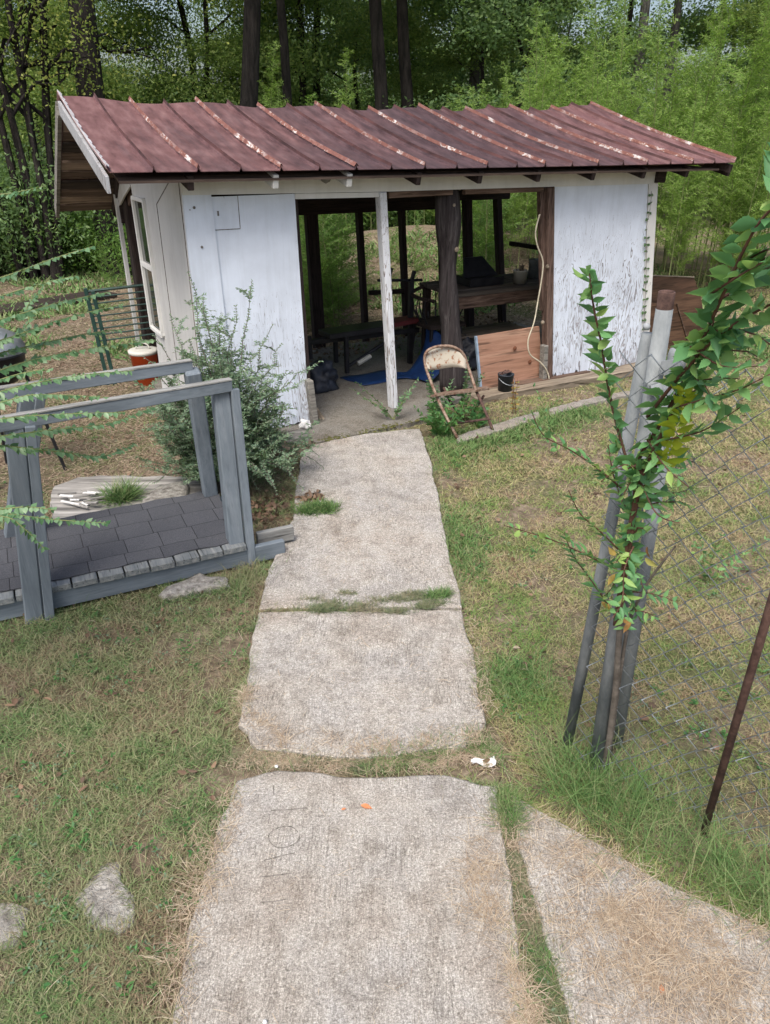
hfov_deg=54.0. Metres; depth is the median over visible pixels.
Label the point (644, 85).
bamboo plume
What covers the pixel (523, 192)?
bamboo plume
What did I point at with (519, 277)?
paint bucket
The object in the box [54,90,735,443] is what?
shed
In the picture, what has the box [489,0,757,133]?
woodland tree
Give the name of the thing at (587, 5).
woodland tree
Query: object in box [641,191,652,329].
creeper vine
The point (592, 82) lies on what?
bamboo plume
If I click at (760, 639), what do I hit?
rusty stake
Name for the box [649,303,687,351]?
plywood board
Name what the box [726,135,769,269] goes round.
bamboo plume
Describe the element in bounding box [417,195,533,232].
understorey shrub
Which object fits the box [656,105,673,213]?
bamboo plume
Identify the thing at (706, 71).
bamboo plume
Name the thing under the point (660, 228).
bamboo plume
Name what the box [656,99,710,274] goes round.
bamboo plume
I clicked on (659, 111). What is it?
bamboo plume
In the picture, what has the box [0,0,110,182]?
woodland tree
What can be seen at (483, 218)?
bamboo shoot
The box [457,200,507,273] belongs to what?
bamboo shoot
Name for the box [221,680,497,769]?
straw
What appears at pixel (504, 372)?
rusty lid scrap
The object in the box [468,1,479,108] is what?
pine tree
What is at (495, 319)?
scattered leaves
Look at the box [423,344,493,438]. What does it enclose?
folding chair
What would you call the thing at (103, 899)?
stone
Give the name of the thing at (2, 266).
understorey shrub
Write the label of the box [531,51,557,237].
bamboo plume
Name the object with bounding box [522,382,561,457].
elm shoot
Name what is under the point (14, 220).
understorey shrub
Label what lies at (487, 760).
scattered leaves
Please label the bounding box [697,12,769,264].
bamboo plume
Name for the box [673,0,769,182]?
woodland tree
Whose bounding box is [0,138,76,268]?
understorey shrub
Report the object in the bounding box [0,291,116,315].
branch
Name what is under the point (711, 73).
bamboo plume
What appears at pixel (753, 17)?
woodland tree
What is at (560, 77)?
bamboo plume
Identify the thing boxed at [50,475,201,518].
stone slab
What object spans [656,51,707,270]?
bamboo plume
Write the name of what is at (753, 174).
bamboo plume
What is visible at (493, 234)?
bamboo shoot
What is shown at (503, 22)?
woodland tree
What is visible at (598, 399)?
curb
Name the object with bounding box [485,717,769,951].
tall grass
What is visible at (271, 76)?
bamboo plume
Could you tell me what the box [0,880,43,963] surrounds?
edge grass
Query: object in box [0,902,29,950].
stone
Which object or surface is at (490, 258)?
bamboo shoot
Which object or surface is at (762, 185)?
bamboo plume
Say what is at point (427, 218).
understorey shrub
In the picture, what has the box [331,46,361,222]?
bamboo plume
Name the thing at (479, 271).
black tool case
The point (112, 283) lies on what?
bamboo shoot
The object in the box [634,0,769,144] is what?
woodland tree
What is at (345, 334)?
weight bench
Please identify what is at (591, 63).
bamboo plume
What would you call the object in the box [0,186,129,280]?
understorey shrub
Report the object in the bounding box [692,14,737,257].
bamboo plume
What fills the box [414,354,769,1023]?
grass
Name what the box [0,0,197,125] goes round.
woodland tree
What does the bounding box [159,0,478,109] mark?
woodland tree
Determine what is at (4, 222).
understorey shrub
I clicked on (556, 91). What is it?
bamboo plume
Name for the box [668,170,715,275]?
bamboo plume
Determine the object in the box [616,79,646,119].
bamboo plume
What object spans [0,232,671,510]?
leaf litter
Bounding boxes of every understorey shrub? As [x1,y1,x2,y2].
[0,97,116,280]
[0,137,45,280]
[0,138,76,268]
[0,140,46,185]
[0,151,46,274]
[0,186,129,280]
[9,169,131,283]
[45,86,236,245]
[334,210,421,234]
[364,96,458,229]
[388,209,519,228]
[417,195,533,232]
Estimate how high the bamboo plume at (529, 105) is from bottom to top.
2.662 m
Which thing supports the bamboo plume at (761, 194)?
on the ground at (236, 643)
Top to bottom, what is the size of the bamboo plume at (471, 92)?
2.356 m
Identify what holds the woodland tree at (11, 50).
on the ground at (236, 643)
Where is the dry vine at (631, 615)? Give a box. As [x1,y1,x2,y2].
[610,546,675,759]
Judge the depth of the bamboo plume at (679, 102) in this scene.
13.22 m
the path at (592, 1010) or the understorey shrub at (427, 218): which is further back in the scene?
the understorey shrub at (427, 218)
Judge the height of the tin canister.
0.192 m
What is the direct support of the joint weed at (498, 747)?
on the ground at (236, 643)
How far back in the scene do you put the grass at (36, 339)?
10.67 m
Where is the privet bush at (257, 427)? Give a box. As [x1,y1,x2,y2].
[134,271,323,494]
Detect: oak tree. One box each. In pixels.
[68,0,132,277]
[167,0,291,106]
[240,0,260,107]
[325,0,492,219]
[369,0,388,229]
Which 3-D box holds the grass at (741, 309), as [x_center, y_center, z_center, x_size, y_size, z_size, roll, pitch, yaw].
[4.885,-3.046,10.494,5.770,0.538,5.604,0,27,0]
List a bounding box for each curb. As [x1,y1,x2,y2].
[457,412,539,443]
[549,391,629,416]
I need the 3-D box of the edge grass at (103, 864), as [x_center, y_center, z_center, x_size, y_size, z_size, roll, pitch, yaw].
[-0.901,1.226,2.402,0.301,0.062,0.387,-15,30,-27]
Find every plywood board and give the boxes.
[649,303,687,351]
[651,275,702,340]
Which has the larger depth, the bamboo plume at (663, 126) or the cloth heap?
the bamboo plume at (663, 126)
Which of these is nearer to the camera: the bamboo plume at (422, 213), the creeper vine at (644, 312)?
the creeper vine at (644, 312)
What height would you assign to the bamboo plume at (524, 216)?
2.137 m
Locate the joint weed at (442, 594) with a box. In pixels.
[420,585,456,603]
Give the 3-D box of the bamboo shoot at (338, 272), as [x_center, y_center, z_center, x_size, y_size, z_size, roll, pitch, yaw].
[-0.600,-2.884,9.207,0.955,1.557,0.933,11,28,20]
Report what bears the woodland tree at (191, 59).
on the ground at (236, 643)
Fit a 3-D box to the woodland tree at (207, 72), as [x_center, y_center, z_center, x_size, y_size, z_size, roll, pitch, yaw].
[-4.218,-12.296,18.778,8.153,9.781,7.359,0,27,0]
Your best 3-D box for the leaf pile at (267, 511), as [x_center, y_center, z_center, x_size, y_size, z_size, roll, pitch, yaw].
[-0.820,0.002,4.863,0.544,0.126,0.604,0,27,0]
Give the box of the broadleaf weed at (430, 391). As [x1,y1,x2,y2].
[425,370,454,418]
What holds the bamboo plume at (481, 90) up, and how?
on the ground at (236, 643)
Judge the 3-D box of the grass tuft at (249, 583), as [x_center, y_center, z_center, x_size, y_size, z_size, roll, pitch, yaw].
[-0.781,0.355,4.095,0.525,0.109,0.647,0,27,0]
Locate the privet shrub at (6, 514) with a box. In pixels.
[0,186,155,552]
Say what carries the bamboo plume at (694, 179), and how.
on the ground at (236, 643)
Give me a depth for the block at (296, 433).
5.77 m
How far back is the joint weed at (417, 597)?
3.87 m
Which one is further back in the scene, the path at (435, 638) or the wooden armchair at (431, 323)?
the wooden armchair at (431, 323)
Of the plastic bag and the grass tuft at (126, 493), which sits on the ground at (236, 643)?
the grass tuft at (126, 493)
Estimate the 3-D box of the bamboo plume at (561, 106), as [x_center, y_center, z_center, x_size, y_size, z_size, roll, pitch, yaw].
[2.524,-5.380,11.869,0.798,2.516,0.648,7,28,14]
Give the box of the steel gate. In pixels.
[83,284,156,385]
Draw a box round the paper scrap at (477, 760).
[471,756,495,766]
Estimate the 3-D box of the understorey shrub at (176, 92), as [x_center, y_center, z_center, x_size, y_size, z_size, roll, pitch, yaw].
[-3.798,-5.697,13.109,4.262,2.962,4.104,-7,27,-14]
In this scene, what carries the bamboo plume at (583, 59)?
on the ground at (236, 643)
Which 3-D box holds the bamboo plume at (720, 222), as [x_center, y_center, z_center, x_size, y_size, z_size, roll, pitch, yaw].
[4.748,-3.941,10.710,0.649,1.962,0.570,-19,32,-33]
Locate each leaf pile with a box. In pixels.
[242,489,293,530]
[284,489,325,506]
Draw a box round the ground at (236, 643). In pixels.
[0,161,769,1023]
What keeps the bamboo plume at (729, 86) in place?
on the ground at (236, 643)
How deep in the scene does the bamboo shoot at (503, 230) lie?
11.36 m
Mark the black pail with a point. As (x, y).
(505, 381)
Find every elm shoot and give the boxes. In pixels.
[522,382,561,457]
[683,526,769,583]
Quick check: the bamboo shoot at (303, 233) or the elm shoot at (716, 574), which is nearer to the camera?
the elm shoot at (716, 574)
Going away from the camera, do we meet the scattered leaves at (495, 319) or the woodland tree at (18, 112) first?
the scattered leaves at (495, 319)
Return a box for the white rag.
[299,419,310,428]
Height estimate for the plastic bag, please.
0.272 m
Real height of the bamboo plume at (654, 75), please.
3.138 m
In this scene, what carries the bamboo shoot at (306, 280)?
on the ground at (236, 643)
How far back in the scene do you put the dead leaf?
2.72 m
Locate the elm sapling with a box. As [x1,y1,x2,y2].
[504,142,769,764]
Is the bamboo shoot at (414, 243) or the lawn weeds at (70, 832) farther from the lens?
the bamboo shoot at (414, 243)
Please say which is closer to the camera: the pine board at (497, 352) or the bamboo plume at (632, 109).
the pine board at (497, 352)
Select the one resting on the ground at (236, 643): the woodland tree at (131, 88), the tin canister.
the woodland tree at (131, 88)
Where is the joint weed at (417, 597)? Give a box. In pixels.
[297,586,454,615]
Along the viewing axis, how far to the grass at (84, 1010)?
2.85 m
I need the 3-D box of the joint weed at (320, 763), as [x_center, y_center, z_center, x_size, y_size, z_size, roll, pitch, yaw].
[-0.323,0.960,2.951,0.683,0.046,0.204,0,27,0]
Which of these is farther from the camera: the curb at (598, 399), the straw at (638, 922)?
the curb at (598, 399)
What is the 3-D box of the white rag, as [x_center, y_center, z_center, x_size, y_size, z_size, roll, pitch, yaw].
[-0.650,-0.721,6.151,0.113,0.081,0.070,0,27,0]
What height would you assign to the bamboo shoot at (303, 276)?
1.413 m
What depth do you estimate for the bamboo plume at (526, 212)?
12.02 m
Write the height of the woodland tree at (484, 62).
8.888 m
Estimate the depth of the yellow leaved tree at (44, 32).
11.46 m
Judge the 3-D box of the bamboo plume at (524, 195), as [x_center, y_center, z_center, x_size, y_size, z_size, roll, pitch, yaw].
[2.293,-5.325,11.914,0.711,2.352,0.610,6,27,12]
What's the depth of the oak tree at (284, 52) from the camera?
15.91 m
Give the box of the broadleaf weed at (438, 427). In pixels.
[413,394,473,437]
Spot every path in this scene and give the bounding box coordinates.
[172,770,530,1023]
[238,609,485,761]
[259,429,461,611]
[510,797,769,1023]
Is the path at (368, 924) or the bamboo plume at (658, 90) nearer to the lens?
the path at (368, 924)
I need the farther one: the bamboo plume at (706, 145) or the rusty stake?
the bamboo plume at (706, 145)
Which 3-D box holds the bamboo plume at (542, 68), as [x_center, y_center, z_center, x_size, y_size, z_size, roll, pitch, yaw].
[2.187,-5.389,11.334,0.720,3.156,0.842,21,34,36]
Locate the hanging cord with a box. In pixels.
[527,214,549,378]
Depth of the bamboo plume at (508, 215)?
11.10 m
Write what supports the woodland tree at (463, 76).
on the ground at (236, 643)
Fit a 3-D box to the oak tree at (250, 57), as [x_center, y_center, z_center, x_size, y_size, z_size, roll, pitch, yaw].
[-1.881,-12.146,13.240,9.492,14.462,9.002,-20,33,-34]
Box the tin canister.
[528,258,538,277]
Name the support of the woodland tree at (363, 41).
on the ground at (236, 643)
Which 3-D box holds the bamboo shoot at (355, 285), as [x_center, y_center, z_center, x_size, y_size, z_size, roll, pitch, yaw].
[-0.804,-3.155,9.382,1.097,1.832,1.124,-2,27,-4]
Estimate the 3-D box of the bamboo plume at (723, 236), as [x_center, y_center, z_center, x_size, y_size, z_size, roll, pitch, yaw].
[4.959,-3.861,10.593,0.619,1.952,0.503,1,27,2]
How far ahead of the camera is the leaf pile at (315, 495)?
4.98 m
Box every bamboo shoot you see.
[93,246,113,280]
[97,241,119,287]
[114,256,132,283]
[299,215,337,323]
[299,216,359,322]
[300,214,367,314]
[300,220,333,303]
[300,230,336,320]
[301,92,364,303]
[302,216,355,303]
[302,252,325,319]
[303,213,375,303]
[303,214,357,326]
[303,214,358,322]
[305,213,394,303]
[305,214,380,298]
[306,214,378,326]
[356,242,373,285]
[369,227,399,278]
[390,231,408,262]
[406,211,430,270]
[427,193,511,266]
[427,200,507,273]
[456,95,526,270]
[456,200,494,274]
[456,200,508,274]
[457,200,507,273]
[457,200,525,270]
[459,194,519,262]
[474,202,521,257]
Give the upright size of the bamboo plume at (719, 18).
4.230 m
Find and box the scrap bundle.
[516,263,524,270]
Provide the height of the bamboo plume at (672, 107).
3.354 m
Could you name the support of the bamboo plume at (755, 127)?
on the ground at (236, 643)
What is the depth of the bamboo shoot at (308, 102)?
9.47 m
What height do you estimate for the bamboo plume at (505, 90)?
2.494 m
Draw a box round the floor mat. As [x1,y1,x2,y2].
[340,329,440,385]
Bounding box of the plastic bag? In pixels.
[310,358,338,393]
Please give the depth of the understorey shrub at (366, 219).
16.20 m
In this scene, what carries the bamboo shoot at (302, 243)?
on the ground at (236, 643)
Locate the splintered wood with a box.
[57,488,110,508]
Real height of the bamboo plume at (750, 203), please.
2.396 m
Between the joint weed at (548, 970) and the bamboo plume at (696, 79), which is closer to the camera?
the joint weed at (548, 970)
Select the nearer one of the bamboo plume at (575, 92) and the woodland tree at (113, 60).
the bamboo plume at (575, 92)
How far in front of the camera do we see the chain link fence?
2.50 m
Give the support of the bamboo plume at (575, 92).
on the ground at (236, 643)
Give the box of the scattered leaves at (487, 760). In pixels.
[1,336,769,800]
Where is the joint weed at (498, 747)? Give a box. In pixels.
[348,720,519,777]
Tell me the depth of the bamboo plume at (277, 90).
13.64 m
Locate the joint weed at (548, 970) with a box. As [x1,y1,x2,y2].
[522,932,578,1019]
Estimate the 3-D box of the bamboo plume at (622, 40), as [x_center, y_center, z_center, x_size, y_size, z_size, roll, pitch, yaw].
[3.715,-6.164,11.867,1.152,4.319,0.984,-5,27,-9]
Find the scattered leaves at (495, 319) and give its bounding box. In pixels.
[307,311,516,361]
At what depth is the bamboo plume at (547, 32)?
10.58 m
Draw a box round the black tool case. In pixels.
[456,256,503,287]
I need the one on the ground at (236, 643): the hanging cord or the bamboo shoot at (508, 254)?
the bamboo shoot at (508, 254)
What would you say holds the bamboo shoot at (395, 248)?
on the ground at (236, 643)
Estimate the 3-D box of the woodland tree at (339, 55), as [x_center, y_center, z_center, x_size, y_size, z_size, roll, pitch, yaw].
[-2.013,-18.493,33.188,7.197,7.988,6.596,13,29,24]
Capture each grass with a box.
[0,227,769,362]
[0,428,434,1023]
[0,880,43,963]
[50,846,154,948]
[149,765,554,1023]
[156,570,238,603]
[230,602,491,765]
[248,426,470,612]
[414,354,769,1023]
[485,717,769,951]
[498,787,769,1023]
[653,265,769,361]
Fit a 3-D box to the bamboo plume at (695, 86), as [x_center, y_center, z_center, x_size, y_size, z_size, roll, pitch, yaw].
[4.531,-4.972,11.178,0.949,3.268,1.082,-21,33,-35]
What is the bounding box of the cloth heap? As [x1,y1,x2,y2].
[462,334,476,370]
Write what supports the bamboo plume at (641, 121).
on the ground at (236, 643)
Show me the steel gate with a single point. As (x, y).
(95, 303)
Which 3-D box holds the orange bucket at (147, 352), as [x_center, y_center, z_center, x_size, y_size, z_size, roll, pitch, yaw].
[-2.337,-1.451,7.354,0.286,0.410,0.286,0,27,0]
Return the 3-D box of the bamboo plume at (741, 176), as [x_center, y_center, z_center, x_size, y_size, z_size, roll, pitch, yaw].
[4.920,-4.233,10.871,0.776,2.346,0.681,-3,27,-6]
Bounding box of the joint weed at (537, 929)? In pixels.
[499,842,589,1023]
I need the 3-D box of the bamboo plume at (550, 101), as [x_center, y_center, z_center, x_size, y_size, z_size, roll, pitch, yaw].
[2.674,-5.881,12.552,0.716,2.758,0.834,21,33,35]
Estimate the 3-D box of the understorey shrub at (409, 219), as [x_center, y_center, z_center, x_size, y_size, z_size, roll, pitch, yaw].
[0.293,-7.345,16.419,4.343,3.019,4.183,-5,27,-10]
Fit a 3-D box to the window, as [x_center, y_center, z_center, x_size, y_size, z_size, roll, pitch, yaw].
[-2.026,-2.087,6.447,0.030,1.112,0.486,-14,30,-26]
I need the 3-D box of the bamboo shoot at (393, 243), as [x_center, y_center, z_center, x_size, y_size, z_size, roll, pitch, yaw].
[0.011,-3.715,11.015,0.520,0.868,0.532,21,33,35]
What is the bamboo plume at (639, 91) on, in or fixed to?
on the ground at (236, 643)
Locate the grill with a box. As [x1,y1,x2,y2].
[0,327,66,470]
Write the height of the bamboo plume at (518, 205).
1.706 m
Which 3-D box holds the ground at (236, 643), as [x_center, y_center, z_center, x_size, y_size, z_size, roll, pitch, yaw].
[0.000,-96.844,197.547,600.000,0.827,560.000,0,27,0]
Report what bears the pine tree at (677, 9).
on the ground at (236, 643)
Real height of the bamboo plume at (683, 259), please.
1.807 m
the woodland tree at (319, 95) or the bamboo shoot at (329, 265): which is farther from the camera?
the woodland tree at (319, 95)
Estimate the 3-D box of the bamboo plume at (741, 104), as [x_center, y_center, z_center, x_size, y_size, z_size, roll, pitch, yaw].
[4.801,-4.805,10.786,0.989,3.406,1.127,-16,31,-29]
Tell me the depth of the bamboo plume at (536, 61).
10.55 m
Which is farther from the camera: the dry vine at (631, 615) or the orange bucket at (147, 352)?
the orange bucket at (147, 352)
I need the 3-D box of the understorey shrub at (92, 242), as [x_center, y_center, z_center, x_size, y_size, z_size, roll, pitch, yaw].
[-4.585,-5.011,12.826,3.205,2.164,2.775,7,28,14]
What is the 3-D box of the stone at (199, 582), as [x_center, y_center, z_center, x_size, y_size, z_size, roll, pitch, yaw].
[-1.035,0.410,4.087,0.385,0.086,0.184,-9,28,-17]
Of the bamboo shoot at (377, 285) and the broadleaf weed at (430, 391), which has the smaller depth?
the broadleaf weed at (430, 391)
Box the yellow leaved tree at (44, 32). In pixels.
[0,0,228,281]
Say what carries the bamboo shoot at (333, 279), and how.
on the ground at (236, 643)
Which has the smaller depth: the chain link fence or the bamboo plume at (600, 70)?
the chain link fence
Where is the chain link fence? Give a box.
[562,290,769,846]
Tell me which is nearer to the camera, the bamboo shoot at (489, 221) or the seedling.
the seedling
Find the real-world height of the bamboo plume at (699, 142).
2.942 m
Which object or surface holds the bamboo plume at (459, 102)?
on the ground at (236, 643)
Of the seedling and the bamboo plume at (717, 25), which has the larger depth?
the bamboo plume at (717, 25)
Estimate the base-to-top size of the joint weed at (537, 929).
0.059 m
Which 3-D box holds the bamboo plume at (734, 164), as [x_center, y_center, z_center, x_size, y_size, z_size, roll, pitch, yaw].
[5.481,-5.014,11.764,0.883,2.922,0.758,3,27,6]
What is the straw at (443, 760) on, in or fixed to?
on the ground at (236, 643)
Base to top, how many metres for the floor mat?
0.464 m
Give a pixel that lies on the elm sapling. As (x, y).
(713, 343)
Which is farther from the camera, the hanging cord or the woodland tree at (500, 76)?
the woodland tree at (500, 76)
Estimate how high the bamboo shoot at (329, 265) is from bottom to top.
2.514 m
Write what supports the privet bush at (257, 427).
on the ground at (236, 643)
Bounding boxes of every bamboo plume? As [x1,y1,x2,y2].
[257,40,287,107]
[263,83,287,107]
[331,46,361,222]
[411,209,434,224]
[453,83,482,208]
[463,86,481,208]
[477,80,489,108]
[490,73,512,211]
[490,194,521,241]
[494,61,520,217]
[502,192,536,267]
[502,193,525,272]
[506,96,535,250]
[508,192,535,247]
[510,91,539,243]
[511,0,560,257]
[512,20,565,257]
[515,74,545,255]
[517,32,558,256]
[519,56,538,236]
[521,192,537,254]
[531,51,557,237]
[535,78,572,242]
[537,65,564,238]
[538,35,574,108]
[548,33,580,106]
[554,29,599,106]
[564,66,587,104]
[566,46,602,103]
[570,0,634,106]
[570,38,612,104]
[579,66,603,104]
[588,0,652,120]
[592,37,631,110]
[597,78,617,107]
[602,45,630,109]
[602,83,626,113]
[615,76,633,119]
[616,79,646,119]
[622,80,646,117]
[622,97,642,118]
[624,85,643,120]
[627,0,691,206]
[631,34,663,118]
[636,113,659,183]
[638,68,670,196]
[639,49,670,197]
[647,37,701,245]
[649,93,665,188]
[653,103,688,269]
[655,113,707,275]
[655,116,700,274]
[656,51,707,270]
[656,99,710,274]
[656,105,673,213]
[657,0,748,274]
[657,51,732,275]
[657,58,700,224]
[657,85,713,275]
[660,37,718,275]
[660,57,722,271]
[662,84,713,257]
[663,34,769,287]
[666,55,704,260]
[667,0,734,259]
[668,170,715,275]
[668,171,705,274]
[675,14,734,252]
[683,0,769,287]
[688,70,733,272]
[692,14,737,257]
[693,163,742,282]
[694,70,755,265]
[695,30,753,270]
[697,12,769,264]
[700,128,759,279]
[706,77,763,244]
[706,117,754,295]
[707,39,769,269]
[707,167,763,270]
[708,86,767,264]
[718,45,769,259]
[720,95,769,268]
[723,134,769,302]
[724,126,769,254]
[725,98,769,303]
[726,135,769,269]
[729,70,769,211]
[733,98,769,253]
[743,92,769,293]
[746,141,769,291]
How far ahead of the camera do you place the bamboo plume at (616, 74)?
12.33 m
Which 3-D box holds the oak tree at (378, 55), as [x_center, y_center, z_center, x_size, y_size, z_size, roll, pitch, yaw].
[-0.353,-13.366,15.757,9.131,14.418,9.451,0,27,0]
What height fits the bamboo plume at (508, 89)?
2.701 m
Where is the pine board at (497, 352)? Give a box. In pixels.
[474,326,540,387]
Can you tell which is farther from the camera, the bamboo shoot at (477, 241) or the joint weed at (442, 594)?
the bamboo shoot at (477, 241)
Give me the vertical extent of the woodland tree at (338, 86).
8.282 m
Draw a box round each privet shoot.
[352,377,418,419]
[456,356,484,407]
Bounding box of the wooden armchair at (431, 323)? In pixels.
[411,285,464,346]
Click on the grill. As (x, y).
(18, 357)
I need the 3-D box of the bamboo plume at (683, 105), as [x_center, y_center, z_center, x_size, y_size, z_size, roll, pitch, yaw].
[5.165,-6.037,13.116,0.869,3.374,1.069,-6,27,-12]
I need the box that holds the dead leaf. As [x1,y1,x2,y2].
[361,803,371,808]
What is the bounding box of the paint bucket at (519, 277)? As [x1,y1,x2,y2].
[513,269,527,283]
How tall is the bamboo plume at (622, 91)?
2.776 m
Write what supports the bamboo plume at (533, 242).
on the ground at (236, 643)
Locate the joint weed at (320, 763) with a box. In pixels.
[218,744,377,776]
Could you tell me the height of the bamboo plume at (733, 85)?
3.211 m
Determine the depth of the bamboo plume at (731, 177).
10.31 m
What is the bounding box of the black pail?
[498,372,514,391]
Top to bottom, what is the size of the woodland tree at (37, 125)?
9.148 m
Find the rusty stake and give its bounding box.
[700,592,769,836]
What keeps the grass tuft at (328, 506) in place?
on the path at (391, 467)
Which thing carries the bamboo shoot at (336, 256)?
on the ground at (236, 643)
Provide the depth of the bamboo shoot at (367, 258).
10.20 m
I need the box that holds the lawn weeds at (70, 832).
[0,404,769,1023]
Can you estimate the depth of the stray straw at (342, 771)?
3.09 m
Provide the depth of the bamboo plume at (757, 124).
10.81 m
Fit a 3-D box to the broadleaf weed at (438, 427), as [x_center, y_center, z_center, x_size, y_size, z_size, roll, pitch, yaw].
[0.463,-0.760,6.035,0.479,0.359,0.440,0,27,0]
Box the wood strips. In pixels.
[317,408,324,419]
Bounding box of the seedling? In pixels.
[510,379,519,414]
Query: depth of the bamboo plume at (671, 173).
10.96 m
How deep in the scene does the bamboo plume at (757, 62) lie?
10.21 m
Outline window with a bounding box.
[131,195,164,337]
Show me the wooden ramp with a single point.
(204, 531)
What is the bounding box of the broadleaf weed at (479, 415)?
[465,399,489,428]
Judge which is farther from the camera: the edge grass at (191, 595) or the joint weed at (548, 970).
the edge grass at (191, 595)
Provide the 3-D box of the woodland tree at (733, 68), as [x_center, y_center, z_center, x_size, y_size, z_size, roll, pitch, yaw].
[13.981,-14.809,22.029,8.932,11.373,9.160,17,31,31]
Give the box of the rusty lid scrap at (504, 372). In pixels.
[498,370,511,374]
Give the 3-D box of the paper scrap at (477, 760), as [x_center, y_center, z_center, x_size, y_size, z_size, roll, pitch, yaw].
[0.381,0.967,2.923,0.097,0.037,0.039,0,27,0]
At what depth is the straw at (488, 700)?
3.42 m
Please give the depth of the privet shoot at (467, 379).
6.54 m
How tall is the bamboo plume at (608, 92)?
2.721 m
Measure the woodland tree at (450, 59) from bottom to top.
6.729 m
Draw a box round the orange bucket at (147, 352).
[128,343,157,386]
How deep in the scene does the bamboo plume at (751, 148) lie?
10.72 m
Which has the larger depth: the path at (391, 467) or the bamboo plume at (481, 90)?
the bamboo plume at (481, 90)
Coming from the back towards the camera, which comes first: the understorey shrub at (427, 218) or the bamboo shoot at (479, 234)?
the understorey shrub at (427, 218)
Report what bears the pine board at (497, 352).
on the shed
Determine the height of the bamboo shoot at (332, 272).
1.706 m
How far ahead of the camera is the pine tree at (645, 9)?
17.80 m
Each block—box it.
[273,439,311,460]
[284,429,309,443]
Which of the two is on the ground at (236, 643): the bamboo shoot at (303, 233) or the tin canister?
the bamboo shoot at (303, 233)
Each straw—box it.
[0,389,769,1023]
[138,783,580,1023]
[200,492,540,741]
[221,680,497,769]
[222,740,561,1000]
[227,760,575,1023]
[504,799,769,1023]
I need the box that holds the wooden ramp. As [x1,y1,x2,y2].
[0,358,293,623]
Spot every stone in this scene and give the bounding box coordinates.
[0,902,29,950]
[75,861,134,938]
[142,481,188,502]
[159,573,230,602]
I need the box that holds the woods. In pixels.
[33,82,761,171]
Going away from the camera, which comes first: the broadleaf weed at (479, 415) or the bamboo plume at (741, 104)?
the broadleaf weed at (479, 415)
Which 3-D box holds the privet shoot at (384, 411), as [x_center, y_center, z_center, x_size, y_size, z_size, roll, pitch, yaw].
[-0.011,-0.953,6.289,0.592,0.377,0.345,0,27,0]
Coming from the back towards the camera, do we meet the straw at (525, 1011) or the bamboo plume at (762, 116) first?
the bamboo plume at (762, 116)
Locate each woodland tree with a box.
[0,0,54,147]
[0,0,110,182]
[0,0,153,184]
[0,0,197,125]
[0,0,215,183]
[0,1,72,151]
[1,0,166,103]
[41,0,341,108]
[95,0,365,107]
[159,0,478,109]
[161,0,371,104]
[199,0,444,109]
[200,0,466,109]
[293,0,446,109]
[294,0,392,100]
[303,0,513,108]
[322,2,484,109]
[352,0,607,106]
[390,0,735,229]
[396,0,624,108]
[415,1,554,100]
[426,0,611,106]
[458,0,646,110]
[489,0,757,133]
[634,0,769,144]
[645,0,769,211]
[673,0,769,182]
[691,1,766,100]
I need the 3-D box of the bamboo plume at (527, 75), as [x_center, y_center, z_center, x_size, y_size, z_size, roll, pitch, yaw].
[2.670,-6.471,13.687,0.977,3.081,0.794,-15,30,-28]
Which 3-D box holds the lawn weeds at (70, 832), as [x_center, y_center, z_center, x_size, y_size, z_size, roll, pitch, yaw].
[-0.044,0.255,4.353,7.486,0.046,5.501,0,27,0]
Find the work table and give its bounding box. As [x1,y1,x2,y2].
[419,273,538,351]
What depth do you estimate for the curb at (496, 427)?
6.22 m
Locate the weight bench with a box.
[308,268,422,373]
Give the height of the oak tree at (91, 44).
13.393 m
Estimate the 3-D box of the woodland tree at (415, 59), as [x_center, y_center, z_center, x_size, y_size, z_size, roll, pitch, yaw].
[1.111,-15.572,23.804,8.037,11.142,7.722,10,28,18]
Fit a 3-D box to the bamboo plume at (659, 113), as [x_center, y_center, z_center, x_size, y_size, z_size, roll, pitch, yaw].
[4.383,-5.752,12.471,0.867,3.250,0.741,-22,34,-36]
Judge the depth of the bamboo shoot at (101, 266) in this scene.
12.32 m
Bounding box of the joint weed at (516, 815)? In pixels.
[479,772,537,844]
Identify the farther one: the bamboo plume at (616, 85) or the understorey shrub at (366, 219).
the understorey shrub at (366, 219)
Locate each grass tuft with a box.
[81,469,159,509]
[202,548,293,616]
[283,492,342,518]
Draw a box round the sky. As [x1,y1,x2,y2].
[3,0,753,123]
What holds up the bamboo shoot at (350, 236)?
on the ground at (236, 643)
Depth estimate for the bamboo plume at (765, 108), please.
10.26 m
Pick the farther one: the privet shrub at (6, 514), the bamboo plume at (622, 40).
the bamboo plume at (622, 40)
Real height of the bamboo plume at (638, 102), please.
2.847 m
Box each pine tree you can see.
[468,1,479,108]
[592,0,650,118]
[610,0,722,129]

